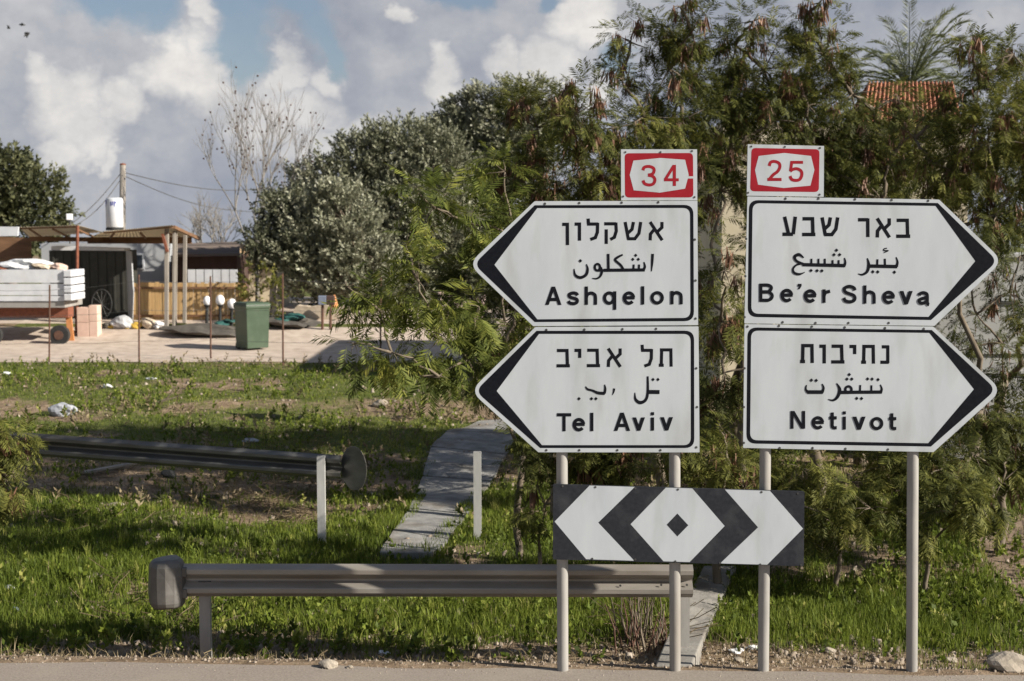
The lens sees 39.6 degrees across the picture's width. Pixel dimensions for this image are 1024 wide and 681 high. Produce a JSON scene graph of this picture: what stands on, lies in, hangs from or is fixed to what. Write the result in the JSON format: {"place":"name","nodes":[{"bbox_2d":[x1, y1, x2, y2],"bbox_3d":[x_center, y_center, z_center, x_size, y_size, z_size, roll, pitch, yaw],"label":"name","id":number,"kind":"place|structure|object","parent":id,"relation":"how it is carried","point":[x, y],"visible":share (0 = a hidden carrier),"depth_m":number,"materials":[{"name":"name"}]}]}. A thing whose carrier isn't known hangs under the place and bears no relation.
{"place":"outdoors","nodes":[
{"label":"outdoors","id":0,"kind":"place"},
{"bbox_2d":[380,419,515,558],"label":"path","id":1,"kind":"structure","parent":0,"point":[445,492],"depth_m":22.67,"materials":[{"name":"concrete"}]},
{"bbox_2d":[0,248,1023,675],"bbox_3d":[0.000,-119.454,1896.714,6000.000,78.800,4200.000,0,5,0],"label":"ground","id":2,"kind":"structure","parent":0,"point":[222,404],"depth_m":22.89,"materials":[{"name":"green plant"}]},
{"bbox_2d":[0,405,49,539],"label":"shrub","id":3,"kind":"object","parent":2,"relation":"on","point":[11,453],"visible":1,"depth_m":14.18,"materials":[{"name":"green plant"}]},
{"bbox_2d":[0,138,86,283],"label":"dark bushy tree","id":4,"kind":"object","parent":2,"relation":"on","point":[23,190],"visible":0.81,"depth_m":57.14,"materials":[{"name":"green plant"}]},
{"bbox_2d":[48,402,77,416],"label":"litter","id":5,"kind":"object","parent":2,"relation":"on","point":[54,410],"visible":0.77,"depth_m":28.55,"materials":[{"name":"white plastic"}]},
{"bbox_2d":[84,463,135,472],"bbox_3d":[-6.641,2.100,23.566,0.862,0.123,0.130,-2,5,-27],"label":"plank","id":6,"kind":"object","parent":2,"relation":"on","point":[110,467],"visible":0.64,"depth_m":23.51,"materials":[{"name":"grey wood"}]},
{"bbox_2d":[161,470,175,477],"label":"litter","id":7,"kind":"object","parent":2,"relation":"on","point":[167,473],"visible":0.89,"depth_m":23.02,"materials":[{"name":"white rubber"}]},
{"bbox_2d":[158,386,179,403],"bbox_3d":[-7.187,1.145,29.624,0.526,0.408,0.109,-1,5,-9],"label":"branch","id":8,"kind":"object","parent":2,"relation":"on","point":[165,399],"visible":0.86,"depth_m":29.60,"materials":[{"name":"brown plant"}]},
{"bbox_2d":[4,432,366,541],"bbox_3d":[-4.661,2.101,19.004,5.788,1.606,0.246,1,5,15],"label":"guardrail","id":9,"kind":"object","parent":2,"relation":"on","point":[352,466],"visible":0.9,"depth_m":18.78,"materials":[{"name":"grey metal"}]},
{"bbox_2d":[28,420,343,627],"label":"dry twigs","id":10,"kind":"object","parent":2,"relation":"on","point":[273,509],"visible":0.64,"depth_m":20.86,"materials":[{"name":"plant"}]},
{"bbox_2d":[242,438,258,442],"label":"litter","id":11,"kind":"object","parent":2,"relation":"on","point":[256,440],"visible":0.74,"depth_m":25.93,"materials":[{"name":"grey plastic"}]},
{"bbox_2d":[0,297,527,362],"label":"gravel yard","id":12,"kind":"structure","parent":2,"relation":"on","point":[157,345],"depth_m":38.53,"materials":[{"name":"beige gravel"}]},
{"bbox_2d":[0,269,84,343],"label":"trailer","id":13,"kind":"object","parent":12,"relation":"on","point":[31,306],"visible":0.99,"depth_m":38.62,"materials":[{"name":"white wood"},{"name":"orange painted steel"},{"name":"black rubber"}]},
{"bbox_2d":[0,259,53,269],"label":"bundle","id":14,"kind":"object","parent":13,"relation":"on","point":[18,264],"visible":0.78,"depth_m":38.86,"materials":[{"name":"white fabric"}]},
{"bbox_2d":[31,264,52,269],"bbox_3d":[-12.896,-2.051,39.162,0.620,0.271,0.780,0,5,0],"label":"bundle","id":15,"kind":"object","parent":13,"relation":"on","point":[41,267],"visible":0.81,"depth_m":38.84,"materials":[{"name":"beige fabric"}]},
{"bbox_2d":[51,263,67,269],"bbox_3d":[-12.437,-2.026,39.157,0.457,0.237,0.704,0,5,0],"label":"bundle","id":16,"kind":"object","parent":13,"relation":"on","point":[57,266],"visible":0.89,"depth_m":38.90,"materials":[{"name":"beige fabric"}]},
{"bbox_2d":[66,306,74,340],"bbox_3d":[-12.233,-0.474,39.302,0.250,1.009,0.050,0,5,0],"label":"leaning plank","id":17,"kind":"object","parent":12,"relation":"on","point":[69,323],"visible":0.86,"depth_m":39.29,"materials":[{"name":"orange paint"}]},
{"bbox_2d":[77,305,101,336],"bbox_3d":[-11.862,-0.547,39.898,0.573,0.893,0.400,0,5,0],"label":"block stack","id":18,"kind":"object","parent":12,"relation":"on","point":[89,325],"visible":0.99,"depth_m":39.71,"materials":[{"name":"concrete"}]},
{"bbox_2d":[49,246,136,318],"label":"storage booth","id":19,"kind":"object","parent":12,"relation":"on","point":[106,266],"visible":0.65,"depth_m":42.22,"materials":[{"name":"metal"}]},
{"bbox_2d":[0,225,199,332],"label":"open shed","id":20,"kind":"structure","parent":12,"relation":"on","point":[11,248],"depth_m":41.62,"materials":[{"name":"brown wood"}]},
{"bbox_2d":[66,214,72,243],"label":"floodlight","id":21,"kind":"object","parent":20,"relation":"attached to","point":[69,217],"visible":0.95,"depth_m":44.79,"materials":[{"name":"metal"}]},
{"bbox_2d":[105,198,123,229],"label":"boiler tank","id":22,"kind":"object","parent":20,"relation":"on","point":[114,213],"visible":0.95,"depth_m":42.22,"materials":[{"name":"white metal"}]},
{"bbox_2d":[91,289,111,318],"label":"bicycle wheel","id":23,"kind":"object","parent":12,"relation":"on","point":[103,302],"visible":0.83,"depth_m":41.35,"materials":[{"name":"grey metal"}]},
{"bbox_2d":[41,242,171,308],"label":"grey hut","id":24,"kind":"object","parent":12,"relation":"on","point":[150,262],"visible":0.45,"depth_m":46.43,"materials":[{"name":"white metal"}]},
{"bbox_2d":[137,253,144,269],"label":"window","id":25,"kind":"structure","parent":24,"relation":"in","point":[140,256],"depth_m":46.38,"materials":[{"name":"glass"}]},
{"bbox_2d":[102,322,110,328],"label":"scrap","id":26,"kind":"object","parent":12,"relation":"on","point":[105,325],"visible":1,"depth_m":40.61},
{"bbox_2d":[110,320,119,327],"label":"scrap","id":27,"kind":"object","parent":12,"relation":"on","point":[112,323],"visible":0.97,"depth_m":40.57,"materials":[{"name":"white plastic"}]},
{"bbox_2d":[112,315,133,328],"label":"scrap","id":28,"kind":"object","parent":12,"relation":"on","point":[123,321],"visible":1,"depth_m":40.55,"materials":[{"name":"white plastic"}]},
{"bbox_2d":[131,322,141,328],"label":"scrap","id":29,"kind":"object","parent":12,"relation":"on","point":[134,325],"visible":0.77,"depth_m":40.56,"materials":[{"name":"yellow plastic"}]},
{"bbox_2d":[140,318,155,328],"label":"scrap","id":30,"kind":"object","parent":12,"relation":"on","point":[148,323],"visible":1,"depth_m":40.54,"materials":[{"name":"beige stone"}]},
{"bbox_2d":[153,321,163,328],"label":"scrap","id":31,"kind":"object","parent":12,"relation":"on","point":[158,324],"visible":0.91,"depth_m":40.63,"materials":[{"name":"white plastic"}]},
{"bbox_2d":[71,163,287,229],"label":"utility pole","id":32,"kind":"object","parent":12,"relation":"on","point":[122,181],"visible":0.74,"depth_m":46.70,"materials":[{"name":"grey wood"}]},
{"bbox_2d":[133,282,246,319],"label":"board fence","id":33,"kind":"object","parent":12,"relation":"on","point":[198,292],"visible":0.62,"depth_m":41.73,"materials":[{"name":"beige wood"}]},
{"bbox_2d":[158,323,235,336],"bbox_3d":[-8.648,-0.304,40.261,2.584,0.402,1.683,0,5,0],"label":"rubble heap","id":34,"kind":"object","parent":12,"relation":"on","point":[203,329],"visible":0.84,"depth_m":39.65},
{"bbox_2d":[214,319,234,325],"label":"tarpaulin","id":35,"kind":"object","parent":34,"relation":"on","point":[227,322],"visible":0.88,"depth_m":40.42,"materials":[{"name":"teal plastic"}]},
{"bbox_2d":[203,296,209,322],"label":"garden lamp","id":36,"kind":"object","parent":12,"relation":"on","point":[206,300],"visible":0.9,"depth_m":40.51,"materials":[{"name":"white plastic"}]},
{"bbox_2d":[171,241,248,300],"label":"brown hut","id":37,"kind":"object","parent":12,"relation":"on","point":[217,255],"visible":0.43,"depth_m":44.97,"materials":[{"name":"brown wood"}]},
{"bbox_2d":[169,189,252,242],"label":"bare tree","id":38,"kind":"object","parent":12,"relation":"on","point":[198,220],"visible":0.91,"depth_m":51.46,"materials":[{"name":"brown plant"}]},
{"bbox_2d":[188,269,237,317],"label":"white slat screen","id":39,"kind":"object","parent":12,"relation":"on","point":[221,275],"visible":0.38,"depth_m":42.28,"materials":[{"name":"wood"}]},
{"bbox_2d":[216,295,224,320],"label":"garden lamp","id":40,"kind":"object","parent":12,"relation":"on","point":[220,300],"visible":0.98,"depth_m":40.50,"materials":[{"name":"white plastic"}]},
{"bbox_2d":[227,299,235,325],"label":"garden lamp","id":41,"kind":"object","parent":12,"relation":"on","point":[230,304],"visible":0.75,"depth_m":40.50,"materials":[{"name":"white plastic"}]},
{"bbox_2d":[0,273,469,364],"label":"wire fence","id":42,"kind":"object","parent":12,"relation":"on","point":[211,338],"visible":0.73,"depth_m":34.87,"materials":[{"name":"brown metal"}]},
{"bbox_2d":[233,301,270,348],"bbox_3d":[-6.911,-0.393,37.756,0.736,1.263,0.808,-4,6,-38],"label":"wheelie bin","id":43,"kind":"object","parent":12,"relation":"on","point":[251,321],"visible":1,"depth_m":37.49,"materials":[{"name":"green plastic"}]},
{"bbox_2d":[192,61,325,300],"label":"bare tree","id":44,"kind":"object","parent":12,"relation":"on","point":[247,156],"visible":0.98,"depth_m":45.45,"materials":[{"name":"grey plant"}]},
{"bbox_2d":[229,260,288,326],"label":"shrub","id":45,"kind":"object","parent":12,"relation":"on","point":[245,294],"visible":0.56,"depth_m":41.16,"materials":[{"name":"green plant"}]},
{"bbox_2d":[240,242,289,306],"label":"tiled hut","id":46,"kind":"object","parent":12,"relation":"on","point":[266,294],"visible":0.02,"depth_m":47.04,"materials":[{"name":"tile"}]},
{"bbox_2d":[234,175,309,313],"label":"olive tree","id":47,"kind":"object","parent":12,"relation":"on","point":[271,200],"visible":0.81,"depth_m":43.22,"materials":[{"name":"green plant"}]},
{"bbox_2d":[269,314,320,327],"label":"rubble heap","id":48,"kind":"object","parent":12,"relation":"on","point":[304,322],"visible":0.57,"depth_m":40.61,"materials":[{"name":"grey stone"}]},
{"bbox_2d":[274,313,305,320],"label":"tarpaulin","id":49,"kind":"object","parent":48,"relation":"on","point":[293,316],"visible":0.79,"depth_m":40.71,"materials":[{"name":"teal plastic"}]},
{"bbox_2d":[318,296,325,329],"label":"letter box","id":50,"kind":"object","parent":12,"relation":"on","point":[322,298],"visible":0.98,"depth_m":40.44,"materials":[{"name":"grey metal"}]},
{"bbox_2d":[294,304,350,319],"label":"stone wall","id":51,"kind":"structure","parent":12,"relation":"on","point":[304,310],"depth_m":41.88,"materials":[{"name":"beige stone"}]},
{"bbox_2d":[326,296,334,329],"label":"letter box","id":52,"kind":"object","parent":12,"relation":"on","point":[328,298],"visible":0.88,"depth_m":40.40,"materials":[{"name":"metal"}]},
{"bbox_2d":[263,166,403,305],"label":"olive tree","id":53,"kind":"object","parent":12,"relation":"on","point":[334,252],"visible":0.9,"depth_m":43.12,"materials":[{"name":"green plant"}]},
{"bbox_2d":[273,107,499,307],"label":"olive tree","id":54,"kind":"object","parent":12,"relation":"on","point":[376,150],"visible":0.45,"depth_m":46.52,"materials":[{"name":"green plant"}]},
{"bbox_2d":[308,253,499,308],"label":"hedge","id":55,"kind":"object","parent":12,"relation":"on","point":[316,303],"visible":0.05,"depth_m":47.19,"materials":[{"name":"green plant"}]},
{"bbox_2d":[401,68,580,296],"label":"olive tree","id":56,"kind":"object","parent":12,"relation":"on","point":[469,116],"visible":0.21,"depth_m":49.07,"materials":[{"name":"green plant"}]},
{"bbox_2d":[372,399,387,407],"bbox_3d":[-2.722,1.312,29.366,0.334,0.200,0.254,0,5,0],"label":"stone","id":57,"kind":"object","parent":2,"relation":"on","point":[376,404],"visible":0.85,"depth_m":29.28,"materials":[{"name":"beige stone"}]},
{"bbox_2d":[148,555,692,657],"bbox_3d":[-0.856,2.705,13.359,5.089,1.364,0.340,0,5,0],"label":"guardrail","id":58,"kind":"object","parent":2,"relation":"on","point":[175,581],"visible":0.97,"depth_m":13.27,"materials":[{"name":"metal"}]},
{"bbox_2d":[308,130,544,560],"bbox_3d":[-0.837,0.186,16.819,3.285,5.456,1.593,-4,6,-37],"label":"feathery tree","id":59,"kind":"object","parent":2,"relation":"on","point":[474,336],"visible":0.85,"depth_m":16.60,"materials":[{"name":"green plant"}]},
{"bbox_2d":[0,349,890,518],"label":"dead weeds","id":60,"kind":"object","parent":2,"relation":"on","point":[311,485],"visible":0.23,"depth_m":26.18,"materials":[{"name":"plant"}]},
{"bbox_2d":[473,451,480,539],"bbox_3d":[-0.449,2.165,18.523,0.100,1.461,0.160,0,5,0],"label":"guardrail post","id":61,"kind":"object","parent":2,"relation":"on","point":[477,486],"visible":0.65,"depth_m":18.45,"materials":[{"name":"grey metal"}]},
{"bbox_2d":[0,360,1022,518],"bbox_3d":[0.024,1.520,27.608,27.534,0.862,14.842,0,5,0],"label":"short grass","id":62,"kind":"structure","parent":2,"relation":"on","point":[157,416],"depth_m":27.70,"materials":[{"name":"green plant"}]},
{"bbox_2d":[0,635,1022,669],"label":"roadside stones","id":63,"kind":"object","parent":2,"relation":"on","point":[590,653],"visible":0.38,"depth_m":13.81,"materials":[{"name":"beige stone"}]},
{"bbox_2d":[0,458,1023,669],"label":"green grass","id":64,"kind":"structure","parent":2,"relation":"on","point":[821,611],"depth_m":15.99,"materials":[{"name":"green plant"}]},
{"bbox_2d":[0,355,1023,662],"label":"leafy weeds","id":65,"kind":"object","parent":2,"relation":"on","point":[240,645],"visible":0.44,"depth_m":16.46,"materials":[{"name":"green plant"}]},
{"bbox_2d":[0,359,1023,668],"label":"dry grass","id":66,"kind":"structure","parent":2,"relation":"on","point":[806,651],"depth_m":14.00,"materials":[{"name":"plant"}]},
{"bbox_2d":[0,653,1023,673],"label":"gravel","id":67,"kind":"structure","parent":2,"relation":"on","point":[569,665],"depth_m":12.47,"materials":[{"name":"gravel"}]},
{"bbox_2d":[0,362,1023,664],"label":"earth clods","id":68,"kind":"object","parent":2,"relation":"on","point":[550,658],"visible":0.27,"depth_m":15.73,"materials":[{"name":"brown soil"}]},
{"bbox_2d":[9,625,1020,661],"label":"roadside litter twigs","id":69,"kind":"object","parent":2,"relation":"on","point":[27,650],"visible":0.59,"depth_m":13.81,"materials":[{"name":"wood"}]},
{"bbox_2d":[489,422,633,563],"bbox_3d":[0.632,1.813,16.351,1.781,2.290,1.406,2,5,20],"label":"shrub","id":70,"kind":"object","parent":2,"relation":"on","point":[523,523],"visible":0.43,"depth_m":16.21,"materials":[{"name":"green plant"}]},
{"bbox_2d":[464,56,670,520],"bbox_3d":[0.555,-0.521,19.232,2.937,6.490,2.081,2,5,24],"label":"feathery tree","id":71,"kind":"object","parent":2,"relation":"on","point":[570,127],"visible":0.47,"depth_m":18.83,"materials":[{"name":"green plant"}]},
{"bbox_2d":[424,105,746,467],"bbox_3d":[1.203,-0.602,22.363,5.306,6.079,3.230,0,5,0],"label":"background tree","id":72,"kind":"object","parent":2,"relation":"on","point":[451,272],"visible":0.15,"depth_m":22.50,"materials":[{"name":"green plant"}]},
{"bbox_2d":[473,149,699,671],"bbox_3d":[0.631,0.763,12.062,1.911,4.727,0.117,0,5,0],"label":"direction sign","id":73,"kind":"object","parent":2,"relation":"on","point":[561,389],"visible":1,"depth_m":11.93,"materials":[{"name":"white metal"}]},
{"bbox_2d":[553,484,804,565],"bbox_3d":[1.412,1.560,12.123,2.132,0.704,0.158,0,5,0],"label":"chevron board","id":74,"kind":"object","parent":73,"relation":"attached to","point":[673,524],"visible":1,"depth_m":12.05,"materials":[{"name":"white metal"}]},
{"bbox_2d":[605,597,668,655],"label":"dead stems","id":75,"kind":"object","parent":2,"relation":"on","point":[634,628],"visible":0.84,"depth_m":14.01,"materials":[{"name":"brown plant"}]},
{"bbox_2d":[574,561,721,653],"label":"fallen stems","id":76,"kind":"object","parent":2,"relation":"on","point":[642,605],"visible":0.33,"depth_m":14.47,"materials":[{"name":"plant"}]},
{"bbox_2d":[589,0,731,486],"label":"feathery tree","id":77,"kind":"object","parent":2,"relation":"on","point":[676,48],"visible":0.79,"depth_m":19.64,"materials":[{"name":"green plant"}]},
{"bbox_2d":[568,233,783,583],"bbox_3d":[1.786,0.872,16.048,2.717,4.198,1.569,0,5,0],"label":"feathery tree","id":78,"kind":"object","parent":2,"relation":"on","point":[729,332],"visible":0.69,"depth_m":15.93,"materials":[{"name":"green plant"}]},
{"bbox_2d":[655,566,735,666],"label":"concrete path","id":79,"kind":"structure","parent":2,"relation":"on","point":[707,590],"depth_m":14.98,"materials":[{"name":"concrete"}]},
{"bbox_2d":[728,648,743,653],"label":"litter","id":80,"kind":"object","parent":2,"relation":"on","point":[734,651],"visible":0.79,"depth_m":13.82,"materials":[{"name":"white paper"}]},
{"bbox_2d":[733,657,743,662],"bbox_3d":[2.168,3.058,13.590,0.103,0.063,0.096,0,5,0],"label":"stone","id":81,"kind":"object","parent":2,"relation":"on","point":[737,659],"visible":0.93,"depth_m":13.57,"materials":[{"name":"beige stone"}]},
{"bbox_2d":[619,17,865,461],"bbox_3d":[3.482,-1.393,22.989,4.253,7.473,2.067,0,5,0],"label":"background tree","id":82,"kind":"object","parent":2,"relation":"on","point":[764,133],"visible":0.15,"depth_m":22.52,"materials":[{"name":"green plant"}]},
{"bbox_2d":[745,645,757,649],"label":"litter","id":83,"kind":"object","parent":2,"relation":"on","point":[752,646],"visible":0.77,"depth_m":13.95,"materials":[{"name":"white paper"}]},
{"bbox_2d":[680,0,832,487],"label":"feathery tree","id":84,"kind":"object","parent":2,"relation":"on","point":[738,74],"visible":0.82,"depth_m":20.13,"materials":[{"name":"green plant"}]},
{"bbox_2d":[824,647,836,653],"bbox_3d":[3.095,3.030,13.859,0.116,0.084,0.107,4,6,39],"label":"stone","id":85,"kind":"object","parent":2,"relation":"on","point":[826,649],"visible":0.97,"depth_m":13.83,"materials":[{"name":"beige stone"}]},
{"bbox_2d":[692,81,969,392],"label":"house","id":86,"kind":"structure","parent":2,"relation":"on","point":[731,228],"depth_m":30.26,"materials":[{"name":"beige tile"}]},
{"bbox_2d":[753,449,938,590],"bbox_3d":[3.642,1.879,16.149,1.956,2.284,2.186,3,6,34],"label":"shrub","id":87,"kind":"object","parent":2,"relation":"on","point":[853,516],"visible":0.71,"depth_m":15.77,"materials":[{"name":"green plant"}]},
{"bbox_2d":[710,93,985,482],"bbox_3d":[5.397,-0.810,22.524,4.434,6.334,3.629,0,5,0],"label":"background tree","id":88,"kind":"object","parent":2,"relation":"on","point":[857,459],"visible":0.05,"depth_m":22.53,"materials":[{"name":"green plant"}]},
{"bbox_2d":[753,0,958,499],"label":"feathery tree","id":89,"kind":"object","parent":2,"relation":"on","point":[869,155],"visible":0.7,"depth_m":20.23,"materials":[{"name":"green plant"}]},
{"bbox_2d":[743,144,997,671],"bbox_3d":[3.013,0.751,12.061,2.146,4.788,0.117,0,5,0],"label":"direction sign","id":90,"kind":"object","parent":2,"relation":"on","point":[918,382],"visible":0.99,"depth_m":11.93,"materials":[{"name":"white metal"}]},
{"bbox_2d":[807,0,1014,129],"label":"palm tree","id":91,"kind":"object","parent":2,"relation":"on","point":[916,71],"visible":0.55,"depth_m":38.14,"materials":[{"name":"green plant"}]},
{"bbox_2d":[863,430,1008,591],"bbox_3d":[4.737,1.948,15.862,1.496,2.218,1.833,3,6,29],"label":"shrub","id":92,"kind":"object","parent":2,"relation":"on","point":[966,510],"visible":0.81,"depth_m":15.64,"materials":[{"name":"green plant"}]},
{"bbox_2d":[877,11,1023,525],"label":"feathery tree","id":93,"kind":"object","parent":2,"relation":"on","point":[955,187],"visible":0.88,"depth_m":18.24,"materials":[{"name":"green plant"}]},
{"bbox_2d":[944,657,956,662],"bbox_3d":[4.190,3.060,13.590,0.124,0.080,0.098,0,5,0],"label":"stone","id":94,"kind":"object","parent":2,"relation":"on","point":[947,659],"visible":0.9,"depth_m":13.56,"materials":[{"name":"beige stone"}]},
{"bbox_2d":[890,252,1023,460],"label":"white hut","id":95,"kind":"object","parent":2,"relation":"on","point":[993,326],"visible":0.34,"depth_m":24.06,"materials":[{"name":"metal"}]},
{"bbox_2d":[899,37,1023,497],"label":"background tree","id":96,"kind":"object","parent":2,"relation":"on","point":[1020,313],"visible":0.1,"depth_m":22.21,"materials":[{"name":"green plant"}]},
{"bbox_2d":[919,335,1023,552],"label":"feathery tree","id":97,"kind":"object","parent":2,"relation":"on","point":[1008,474],"visible":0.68,"depth_m":16.80,"materials":[{"name":"green plant"}]},
{"bbox_2d":[933,224,1023,507],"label":"sapling","id":98,"kind":"object","parent":2,"relation":"on","point":[992,312],"visible":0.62,"depth_m":19.31,"materials":[{"name":"green plant"}]},
{"bbox_2d":[986,651,1023,672],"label":"stone","id":99,"kind":"object","parent":2,"relation":"on","point":[1008,661],"visible":0.78,"depth_m":12.25,"materials":[{"name":"beige stone"}]},
{"bbox_2d":[0,662,1023,680],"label":"road","id":100,"kind":"structure","parent":0,"point":[91,671],"depth_m":12.13,"materials":[{"name":"grey asphalt"}]},
{"bbox_2d":[318,659,337,668],"bbox_3d":[-1.595,2.813,12.336,0.157,0.103,0.136,3,6,28],"label":"stone","id":101,"kind":"object","parent":100,"relation":"on","point":[328,663],"visible":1,"depth_m":12.30,"materials":[{"name":"white stone"}]},
{"bbox_2d":[4,661,1021,680],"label":"grit","id":102,"kind":"object","parent":100,"relation":"on","point":[512,671],"visible":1,"depth_m":12.20,"materials":[{"name":"beige gravel"}]},
{"bbox_2d":[0,0,1023,247],"label":"sky","id":103,"kind":"structure","parent":0,"point":[93,87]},
{"bbox_2d":[977,520,1023,604],"bbox_3d":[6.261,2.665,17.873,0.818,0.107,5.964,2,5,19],"label":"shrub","id":104,"kind":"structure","parent":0,"point":[1020,524],"depth_m":17.68,"materials":[{"name":"plant"}]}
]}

